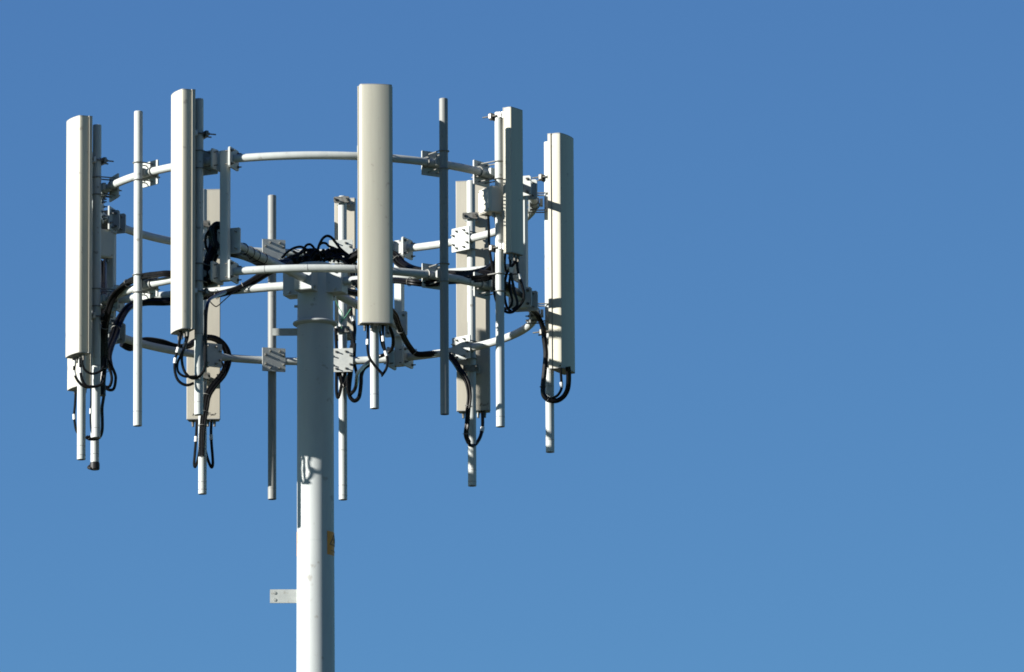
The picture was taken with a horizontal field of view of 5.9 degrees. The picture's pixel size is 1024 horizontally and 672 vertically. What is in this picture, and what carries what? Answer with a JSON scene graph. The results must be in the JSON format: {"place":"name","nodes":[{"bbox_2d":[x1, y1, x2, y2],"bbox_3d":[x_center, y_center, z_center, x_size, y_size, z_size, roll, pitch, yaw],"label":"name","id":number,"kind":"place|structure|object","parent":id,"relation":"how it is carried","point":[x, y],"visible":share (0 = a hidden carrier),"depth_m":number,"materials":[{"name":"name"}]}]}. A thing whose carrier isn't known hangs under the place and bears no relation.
{"place":"outdoors","nodes":[
{"label":"outdoors","id":0,"kind":"place"},
{"bbox_2d":[0,0,1023,671],"label":"sky","id":1,"kind":"structure","parent":0,"point":[789,426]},
{"label":"ground","id":2,"kind":"structure","parent":0,"visible":0},
{"bbox_2d":[270,261,347,671],"bbox_3d":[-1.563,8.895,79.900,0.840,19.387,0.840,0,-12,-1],"label":"cell tower mast","id":3,"kind":"object","parent":2,"relation":"on","point":[312,595],"visible":0.94,"depth_m":81.46,"materials":[{"name":"grey metal"}]},
{"bbox_2d":[92,146,538,369],"bbox_3d":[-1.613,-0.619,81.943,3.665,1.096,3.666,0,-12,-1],"label":"antenna ring frame","id":4,"kind":"object","parent":3,"relation":"attached to","point":[227,268],"visible":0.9,"depth_m":81.22,"materials":[{"name":"grey paint"}]},
{"bbox_2d":[77,198,106,459],"bbox_3d":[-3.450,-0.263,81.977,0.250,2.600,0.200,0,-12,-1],"label":"mounting pole","id":5,"kind":"object","parent":4,"relation":"attached to","point":[81,423],"visible":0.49,"depth_m":81.77,"materials":[{"name":"grey metal"}]},
{"bbox_2d":[87,206,116,470],"bbox_3d":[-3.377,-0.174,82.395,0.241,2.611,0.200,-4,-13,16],"label":"mounting pole","id":6,"kind":"object","parent":4,"relation":"attached to","point":[94,465],"visible":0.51,"depth_m":82.17,"materials":[{"name":"grey metal"}]},
{"bbox_2d":[67,152,106,392],"bbox_3d":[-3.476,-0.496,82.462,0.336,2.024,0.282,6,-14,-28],"label":"panel antenna","id":7,"kind":"object","parent":6,"relation":"attached to","point":[71,383],"visible":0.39,"depth_m":82.19,"materials":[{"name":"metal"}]},
{"bbox_2d":[73,390,90,438],"bbox_3d":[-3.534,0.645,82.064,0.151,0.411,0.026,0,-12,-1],"label":"jumper cable","id":8,"kind":"object","parent":7,"relation":"hanging from","point":[74,411],"visible":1,"depth_m":82.06,"materials":[{"name":"black rubber"}]},
{"bbox_2d":[89,388,91,433],"bbox_3d":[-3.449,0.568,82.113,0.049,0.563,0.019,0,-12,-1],"label":"jumper cable","id":9,"kind":"object","parent":7,"relation":"attached to","point":[90,410],"visible":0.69,"depth_m":82.10,"materials":[{"name":"black rubber"}]},
{"bbox_2d":[86,396,104,440],"bbox_3d":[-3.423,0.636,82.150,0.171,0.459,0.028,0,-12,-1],"label":"jumper cable","id":10,"kind":"object","parent":6,"relation":"attached to","point":[102,418],"visible":0.77,"depth_m":82.13,"materials":[{"name":"black rubber"}]},
{"bbox_2d":[101,229,112,262],"bbox_3d":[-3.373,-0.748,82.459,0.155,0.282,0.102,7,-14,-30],"label":"amplifier box","id":11,"kind":"object","parent":6,"relation":"attached to","point":[107,244],"visible":0.53,"depth_m":82.43,"materials":[{"name":"metal"}]},
{"bbox_2d":[92,124,121,437],"bbox_3d":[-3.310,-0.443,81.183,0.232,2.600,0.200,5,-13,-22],"label":"mounting pole","id":12,"kind":"object","parent":4,"relation":"attached to","point":[98,298],"visible":1,"depth_m":81.15,"materials":[{"name":"grey metal"}]},
{"bbox_2d":[66,115,113,362],"bbox_3d":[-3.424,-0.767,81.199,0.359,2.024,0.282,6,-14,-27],"label":"panel antenna","id":13,"kind":"object","parent":12,"relation":"attached to","point":[80,161],"visible":1,"depth_m":81.07,"materials":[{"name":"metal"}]},
{"bbox_2d":[78,358,92,387],"bbox_3d":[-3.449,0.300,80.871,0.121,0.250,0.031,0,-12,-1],"label":"jumper cable","id":14,"kind":"object","parent":13,"relation":"hanging from","point":[82,379],"visible":1,"depth_m":80.85,"materials":[{"name":"black rubber"}]},
{"bbox_2d":[72,358,105,388],"bbox_3d":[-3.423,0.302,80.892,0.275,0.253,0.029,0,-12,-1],"label":"jumper cable","id":15,"kind":"object","parent":13,"relation":"hanging from","point":[79,382],"visible":1,"depth_m":80.87,"materials":[{"name":"black rubber"}]},
{"bbox_2d":[81,358,104,374],"bbox_3d":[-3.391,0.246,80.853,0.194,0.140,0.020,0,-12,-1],"label":"jumper cable","id":16,"kind":"object","parent":13,"relation":"hanging from","point":[91,373],"visible":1,"depth_m":80.84,"materials":[{"name":"black rubber"}]},
{"bbox_2d":[100,258,108,396],"bbox_3d":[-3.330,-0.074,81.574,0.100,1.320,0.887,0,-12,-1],"label":"cable bundle","id":17,"kind":"object","parent":12,"relation":"attached to","point":[103,285],"visible":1,"depth_m":81.54,"materials":[{"name":"black rubber"}]},
{"bbox_2d":[107,364,112,387],"bbox_3d":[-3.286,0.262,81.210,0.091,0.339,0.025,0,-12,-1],"label":"jumper cable","id":18,"kind":"object","parent":17,"relation":"hanging from","point":[111,377],"visible":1,"depth_m":81.19,"materials":[{"name":"black rubber"}]},
{"bbox_2d":[106,358,116,391],"bbox_3d":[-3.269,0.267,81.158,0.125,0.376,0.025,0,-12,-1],"label":"jumper cable","id":19,"kind":"object","parent":17,"relation":"attached to","point":[115,378],"visible":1,"depth_m":81.13,"materials":[{"name":"black rubber"}]},
{"bbox_2d":[101,270,170,368],"bbox_3d":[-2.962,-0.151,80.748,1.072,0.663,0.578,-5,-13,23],"label":"cable bundle","id":20,"kind":"object","parent":4,"relation":"on","point":[119,289],"visible":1,"depth_m":80.93,"materials":[{"name":"black rubber"}]},
{"bbox_2d":[132,111,159,426],"bbox_3d":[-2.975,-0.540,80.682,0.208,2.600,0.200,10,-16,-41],"label":"mounting pole","id":21,"kind":"object","parent":4,"relation":"attached to","point":[140,184],"visible":1,"depth_m":80.65,"materials":[{"name":"grey metal"}]},
{"bbox_2d":[119,334,231,456],"bbox_3d":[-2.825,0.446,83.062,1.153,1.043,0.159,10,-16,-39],"label":"cable bundle","id":22,"kind":"object","parent":4,"relation":"hanging from","point":[219,378],"visible":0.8,"depth_m":83.26,"materials":[{"name":"black rubber"}]},
{"bbox_2d":[194,98,217,415],"bbox_3d":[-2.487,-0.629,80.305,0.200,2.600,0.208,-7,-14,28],"label":"mounting pole","id":23,"kind":"object","parent":4,"relation":"attached to","point":[201,156],"visible":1,"depth_m":80.25,"materials":[{"name":"grey metal"}]},
{"bbox_2d":[171,89,215,338],"bbox_3d":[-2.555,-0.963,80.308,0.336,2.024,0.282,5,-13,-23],"label":"panel antenna","id":24,"kind":"object","parent":23,"relation":"attached to","point":[184,134],"visible":1,"depth_m":80.18,"materials":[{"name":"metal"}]},
{"bbox_2d":[173,331,193,386],"bbox_3d":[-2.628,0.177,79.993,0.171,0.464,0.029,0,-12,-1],"label":"jumper cable","id":25,"kind":"object","parent":24,"relation":"hanging from","point":[175,363],"visible":1,"depth_m":79.97,"materials":[{"name":"black rubber"}]},
{"bbox_2d":[176,331,197,377],"bbox_3d":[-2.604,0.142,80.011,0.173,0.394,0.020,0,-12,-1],"label":"jumper cable","id":26,"kind":"object","parent":24,"relation":"hanging from","point":[178,360],"visible":1,"depth_m":79.99,"materials":[{"name":"black rubber"}]},
{"bbox_2d":[180,310,206,379],"bbox_3d":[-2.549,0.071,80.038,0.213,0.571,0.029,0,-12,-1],"label":"jumper cable","id":27,"kind":"object","parent":24,"relation":"attached to","point":[205,349],"visible":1,"depth_m":80.02,"materials":[{"name":"black rubber"}]},
{"bbox_2d":[204,225,211,258],"bbox_3d":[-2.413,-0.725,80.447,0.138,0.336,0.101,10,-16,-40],"label":"cable bundle","id":28,"kind":"object","parent":23,"relation":"attached to","point":[210,241],"visible":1,"depth_m":80.45,"materials":[{"name":"black rubber"}]},
{"bbox_2d":[203,290,226,366],"bbox_3d":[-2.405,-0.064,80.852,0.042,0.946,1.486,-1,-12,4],"label":"cable bundle","id":29,"kind":"object","parent":23,"relation":"attached to","point":[213,297],"visible":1,"depth_m":80.36,"materials":[{"name":"black rubber"}]},
{"bbox_2d":[198,189,221,494],"bbox_3d":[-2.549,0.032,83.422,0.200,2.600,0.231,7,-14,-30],"label":"mounting pole","id":30,"kind":"object","parent":4,"relation":"attached to","point":[214,354],"visible":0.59,"depth_m":83.32,"materials":[{"name":"grey metal"}]},
{"bbox_2d":[187,189,219,426],"bbox_3d":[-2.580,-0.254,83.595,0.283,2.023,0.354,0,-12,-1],"label":"panel antenna","id":31,"kind":"object","parent":30,"relation":"attached to","point":[213,216],"visible":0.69,"depth_m":83.58,"materials":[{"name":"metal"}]},
{"bbox_2d":[193,419,197,467],"bbox_3d":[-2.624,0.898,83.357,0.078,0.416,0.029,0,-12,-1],"label":"jumper cable","id":32,"kind":"object","parent":31,"relation":"hanging from","point":[195,444],"visible":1,"depth_m":83.35,"materials":[{"name":"black rubber"}]},
{"bbox_2d":[207,419,213,468],"bbox_3d":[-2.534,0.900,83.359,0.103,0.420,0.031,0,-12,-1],"label":"jumper cable","id":33,"kind":"object","parent":31,"relation":"hanging from","point":[211,465],"visible":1,"depth_m":83.34,"materials":[{"name":"black rubber"}]},
{"bbox_2d":[221,361,225,373],"bbox_3d":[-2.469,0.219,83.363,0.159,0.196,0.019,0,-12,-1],"label":"jumper cable","id":34,"kind":"object","parent":30,"relation":"attached to","point":[224,371],"visible":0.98,"depth_m":83.35,"materials":[{"name":"black rubber"}]},
{"bbox_2d":[108,257,317,364],"bbox_3d":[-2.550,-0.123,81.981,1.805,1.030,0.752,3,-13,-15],"label":"cable bundle","id":35,"kind":"object","parent":4,"relation":"attached to","point":[127,308],"visible":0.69,"depth_m":82.05,"materials":[{"name":"black rubber"}]},
{"bbox_2d":[207,282,250,306],"bbox_3d":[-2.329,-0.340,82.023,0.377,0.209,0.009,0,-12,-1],"label":"jumper cable","id":36,"kind":"object","parent":35,"relation":"attached to","point":[228,296],"visible":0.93,"depth_m":82.01,"materials":[{"name":"black rubber"}]},
{"bbox_2d":[203,221,293,286],"bbox_3d":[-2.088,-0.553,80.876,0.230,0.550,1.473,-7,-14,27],"label":"cable bundle","id":37,"kind":"object","parent":4,"relation":"attached to","point":[212,255],"visible":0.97,"depth_m":80.38,"materials":[{"name":"black rubber"}]},
{"bbox_2d":[204,230,209,252],"bbox_3d":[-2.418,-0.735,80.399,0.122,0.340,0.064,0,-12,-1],"label":"jumper cable","id":38,"kind":"object","parent":37,"relation":"attached to","point":[205,240],"visible":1,"depth_m":80.42,"materials":[{"name":"black rubber"}]},
{"bbox_2d":[262,195,285,499],"bbox_3d":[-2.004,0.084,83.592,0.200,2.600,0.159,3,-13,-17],"label":"mounting pole","id":39,"kind":"object","parent":4,"relation":"attached to","point":[273,359],"visible":0.85,"depth_m":83.54,"materials":[{"name":"grey metal"}]},
{"bbox_2d":[329,195,352,500],"bbox_3d":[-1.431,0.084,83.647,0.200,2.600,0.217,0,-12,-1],"label":"mounting pole","id":40,"kind":"object","parent":4,"relation":"attached to","point":[343,358],"visible":0.74,"depth_m":83.56,"materials":[{"name":"grey metal"}]},
{"bbox_2d":[338,372,350,387],"bbox_3d":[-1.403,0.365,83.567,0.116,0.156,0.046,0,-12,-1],"label":"cable bundle","id":41,"kind":"object","parent":40,"relation":"attached to","point":[342,385],"visible":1,"depth_m":83.56,"materials":[{"name":"black rubber"}]},
{"bbox_2d":[334,196,355,342],"bbox_3d":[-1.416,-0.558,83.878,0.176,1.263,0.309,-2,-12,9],"label":"panel antenna","id":42,"kind":"object","parent":40,"relation":"attached to","point":[351,228],"visible":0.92,"depth_m":83.99,"materials":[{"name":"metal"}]},
{"bbox_2d":[334,323,346,398],"bbox_3d":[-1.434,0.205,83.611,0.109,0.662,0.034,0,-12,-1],"label":"jumper cable","id":43,"kind":"object","parent":42,"relation":"hanging from","point":[338,393],"visible":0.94,"depth_m":83.57,"materials":[{"name":"black rubber"}]},
{"bbox_2d":[346,343,358,395],"bbox_3d":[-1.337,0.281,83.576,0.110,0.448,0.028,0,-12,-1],"label":"jumper cable","id":44,"kind":"object","parent":42,"relation":"hanging from","point":[355,370],"visible":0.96,"depth_m":83.56,"materials":[{"name":"black rubber"}]},
{"bbox_2d":[349,307,356,347],"bbox_3d":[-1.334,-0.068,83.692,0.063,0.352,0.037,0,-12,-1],"label":"jumper cable","id":45,"kind":"object","parent":40,"relation":"attached to","point":[352,318],"visible":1,"depth_m":83.69,"materials":[{"name":"black rubber"}]},
{"bbox_2d":[347,332,369,402],"bbox_3d":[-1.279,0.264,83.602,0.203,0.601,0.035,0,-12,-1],"label":"jumper cable","id":46,"kind":"object","parent":40,"relation":"attached to","point":[359,395],"visible":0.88,"depth_m":83.56,"materials":[{"name":"black rubber"}]},
{"bbox_2d":[357,145,378,408],"bbox_3d":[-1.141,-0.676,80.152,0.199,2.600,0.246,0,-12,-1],"label":"mounting pole","id":47,"kind":"object","parent":4,"relation":"attached to","point":[374,372],"visible":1,"depth_m":79.85,"materials":[{"name":"grey metal"}]},
{"bbox_2d":[357,84,392,331],"bbox_3d":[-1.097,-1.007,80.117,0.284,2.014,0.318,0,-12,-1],"label":"panel antenna","id":48,"kind":"object","parent":47,"relation":"attached to","point":[375,204],"visible":1,"depth_m":79.98,"materials":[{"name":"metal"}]},
{"bbox_2d":[350,326,394,393],"bbox_3d":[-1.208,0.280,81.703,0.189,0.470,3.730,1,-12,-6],"label":"jumper cable","id":49,"kind":"object","parent":48,"relation":"attached to","point":[366,363],"visible":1,"depth_m":80.34,"materials":[{"name":"black rubber"}]},
{"bbox_2d":[366,325,383,374],"bbox_3d":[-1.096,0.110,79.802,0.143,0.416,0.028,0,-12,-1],"label":"jumper cable","id":50,"kind":"object","parent":48,"relation":"attached to","point":[370,358],"visible":1,"depth_m":79.79,"materials":[{"name":"black rubber"}]},
{"bbox_2d":[378,326,383,350],"bbox_3d":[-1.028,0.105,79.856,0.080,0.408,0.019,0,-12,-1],"label":"jumper cable","id":51,"kind":"object","parent":48,"relation":"attached to","point":[380,335],"visible":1,"depth_m":79.86,"materials":[{"name":"black rubber"}]},
{"bbox_2d":[381,325,388,376],"bbox_3d":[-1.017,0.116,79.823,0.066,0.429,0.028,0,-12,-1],"label":"jumper cable","id":52,"kind":"object","parent":48,"relation":"attached to","point":[385,353],"visible":1,"depth_m":79.81,"materials":[{"name":"black rubber"}]},
{"bbox_2d":[347,288,471,443],"bbox_3d":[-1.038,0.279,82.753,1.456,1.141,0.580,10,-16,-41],"label":"cable bundle","id":53,"kind":"object","parent":4,"relation":"hanging from","point":[416,353],"visible":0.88,"depth_m":82.99,"materials":[{"name":"black rubber"}]},
{"bbox_2d":[342,249,490,275],"bbox_3d":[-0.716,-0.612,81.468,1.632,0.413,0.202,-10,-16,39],"label":"cable bundle","id":54,"kind":"object","parent":4,"relation":"attached to","point":[399,261],"visible":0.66,"depth_m":81.62,"materials":[{"name":"black rubber"}]},
{"bbox_2d":[351,273,491,286],"bbox_3d":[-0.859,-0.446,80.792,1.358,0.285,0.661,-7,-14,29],"label":"cable bundle","id":55,"kind":"object","parent":4,"relation":"attached to","point":[416,282],"visible":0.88,"depth_m":80.50,"materials":[{"name":"black rubber"}]},
{"bbox_2d":[421,98,449,414],"bbox_3d":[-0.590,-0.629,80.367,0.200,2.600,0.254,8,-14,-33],"label":"mounting pole","id":56,"kind":"object","parent":4,"relation":"attached to","point":[441,270],"visible":1,"depth_m":80.32,"materials":[{"name":"grey metal"}]},
{"bbox_2d":[451,180,476,486],"bbox_3d":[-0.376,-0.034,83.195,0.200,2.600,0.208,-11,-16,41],"label":"mounting pole","id":57,"kind":"object","parent":4,"relation":"attached to","point":[461,347],"visible":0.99,"depth_m":83.21,"materials":[{"name":"grey metal"}]},
{"bbox_2d":[456,181,490,418],"bbox_3d":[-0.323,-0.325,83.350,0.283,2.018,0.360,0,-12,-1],"label":"panel antenna","id":58,"kind":"object","parent":57,"relation":"attached to","point":[481,367],"visible":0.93,"depth_m":83.37,"materials":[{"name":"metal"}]},
{"bbox_2d":[468,411,484,446],"bbox_3d":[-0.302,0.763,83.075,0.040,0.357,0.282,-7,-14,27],"label":"jumper cable","id":59,"kind":"object","parent":58,"relation":"attached to","point":[482,428],"visible":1,"depth_m":83.14,"materials":[{"name":"black rubber"}]},
{"bbox_2d":[471,112,505,427],"bbox_3d":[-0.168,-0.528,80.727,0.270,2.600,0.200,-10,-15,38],"label":"mounting pole","id":60,"kind":"object","parent":4,"relation":"attached to","point":[496,172],"visible":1,"depth_m":80.67,"materials":[{"name":"grey metal"}]},
{"bbox_2d":[478,185,501,219],"bbox_3d":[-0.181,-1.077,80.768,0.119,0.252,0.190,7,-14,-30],"label":"amplifier box","id":61,"kind":"object","parent":60,"relation":"attached to","point":[489,201],"visible":1,"depth_m":80.71,"materials":[{"name":"metal"}]},
{"bbox_2d":[493,217,494,276],"bbox_3d":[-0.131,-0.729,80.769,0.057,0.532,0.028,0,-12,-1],"label":"jumper cable","id":62,"kind":"object","parent":61,"relation":"hanging from","point":[494,258],"visible":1,"depth_m":80.73,"materials":[{"name":"black rubber"}]},
{"bbox_2d":[487,217,524,313],"bbox_3d":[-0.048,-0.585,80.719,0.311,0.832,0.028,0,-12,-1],"label":"jumper cable","id":63,"kind":"object","parent":61,"relation":"hanging from","point":[518,275],"visible":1,"depth_m":80.69,"materials":[{"name":"black rubber"}]},
{"bbox_2d":[482,107,522,261],"bbox_3d":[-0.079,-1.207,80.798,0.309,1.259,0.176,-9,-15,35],"label":"panel antenna","id":64,"kind":"object","parent":60,"relation":"attached to","point":[512,244],"visible":1,"depth_m":80.69,"materials":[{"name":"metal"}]},
{"bbox_2d":[504,254,507,275],"bbox_3d":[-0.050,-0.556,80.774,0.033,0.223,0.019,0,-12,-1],"label":"jumper cable","id":65,"kind":"object","parent":64,"relation":"hanging from","point":[505,268],"visible":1,"depth_m":80.77,"materials":[{"name":"black rubber"}]},
{"bbox_2d":[504,258,513,309],"bbox_3d":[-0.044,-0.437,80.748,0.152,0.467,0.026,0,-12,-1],"label":"jumper cable","id":66,"kind":"object","parent":64,"relation":"hanging from","point":[510,291],"visible":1,"depth_m":80.72,"materials":[{"name":"black rubber"}]},
{"bbox_2d":[504,261,515,310],"bbox_3d":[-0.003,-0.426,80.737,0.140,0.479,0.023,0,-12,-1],"label":"jumper cable","id":67,"kind":"object","parent":64,"relation":"hanging from","point":[505,279],"visible":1,"depth_m":80.72,"materials":[{"name":"black rubber"}]},
{"bbox_2d":[508,255,518,309],"bbox_3d":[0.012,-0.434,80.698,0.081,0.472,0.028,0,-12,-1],"label":"jumper cable","id":68,"kind":"object","parent":64,"relation":"hanging from","point":[512,282],"visible":1,"depth_m":80.69,"materials":[{"name":"black rubber"}]},
{"bbox_2d":[478,269,522,297],"bbox_3d":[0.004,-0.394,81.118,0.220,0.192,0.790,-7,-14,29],"label":"cable bundle","id":69,"kind":"object","parent":4,"relation":"attached to","point":[518,291],"visible":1,"depth_m":80.87,"materials":[{"name":"black rubber"}]},
{"bbox_2d":[490,272,570,402],"bbox_3d":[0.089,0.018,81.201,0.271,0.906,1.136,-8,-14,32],"label":"cable bundle","id":70,"kind":"object","parent":4,"relation":"hanging from","point":[562,397],"visible":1,"depth_m":81.55,"materials":[{"name":"black rubber"}]},
{"bbox_2d":[525,141,553,452],"bbox_3d":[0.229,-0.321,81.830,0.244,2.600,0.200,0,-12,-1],"label":"mounting pole","id":71,"kind":"object","parent":4,"relation":"attached to","point":[549,390],"visible":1,"depth_m":81.77,"materials":[{"name":"grey metal"}]},
{"bbox_2d":[532,133,574,374],"bbox_3d":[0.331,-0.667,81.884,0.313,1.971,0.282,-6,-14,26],"label":"panel antenna","id":72,"kind":"object","parent":71,"relation":"attached to","point":[561,288],"visible":1,"depth_m":81.76,"materials":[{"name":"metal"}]},
{"bbox_2d":[549,365,562,398],"bbox_3d":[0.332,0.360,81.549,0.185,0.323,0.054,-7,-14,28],"label":"jumper cable","id":73,"kind":"object","parent":72,"relation":"attached to","point":[561,387],"visible":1,"depth_m":81.51,"materials":[{"name":"black rubber"}]},
{"bbox_2d":[284,248,357,288],"bbox_3d":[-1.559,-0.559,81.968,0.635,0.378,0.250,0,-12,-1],"label":"cable tangle","id":74,"kind":"object","parent":3,"relation":"on","point":[330,254],"visible":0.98,"depth_m":81.93,"materials":[{"name":"black rubber"}]},
{"bbox_2d":[281,246,309,258],"bbox_3d":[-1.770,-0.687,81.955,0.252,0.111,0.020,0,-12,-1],"label":"jumper cable","id":75,"kind":"object","parent":74,"relation":"attached to","point":[293,248],"visible":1,"depth_m":81.95,"materials":[{"name":"black rubber"}]},
{"bbox_2d":[302,243,315,252],"bbox_3d":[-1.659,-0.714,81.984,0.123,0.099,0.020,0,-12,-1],"label":"jumper cable","id":76,"kind":"object","parent":74,"relation":"attached to","point":[311,245],"visible":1,"depth_m":81.98,"materials":[{"name":"black rubber"}]},
{"bbox_2d":[320,242,342,252],"bbox_3d":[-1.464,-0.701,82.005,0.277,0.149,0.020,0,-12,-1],"label":"jumper cable","id":77,"kind":"object","parent":74,"relation":"attached to","point":[327,244],"visible":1,"depth_m":82.01,"materials":[{"name":"black rubber"}]},
{"bbox_2d":[316,235,356,262],"bbox_3d":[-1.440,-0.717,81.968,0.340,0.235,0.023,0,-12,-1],"label":"jumper cable","id":78,"kind":"object","parent":74,"relation":"attached to","point":[332,239],"visible":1,"depth_m":81.97,"materials":[{"name":"black rubber"}]}
]}

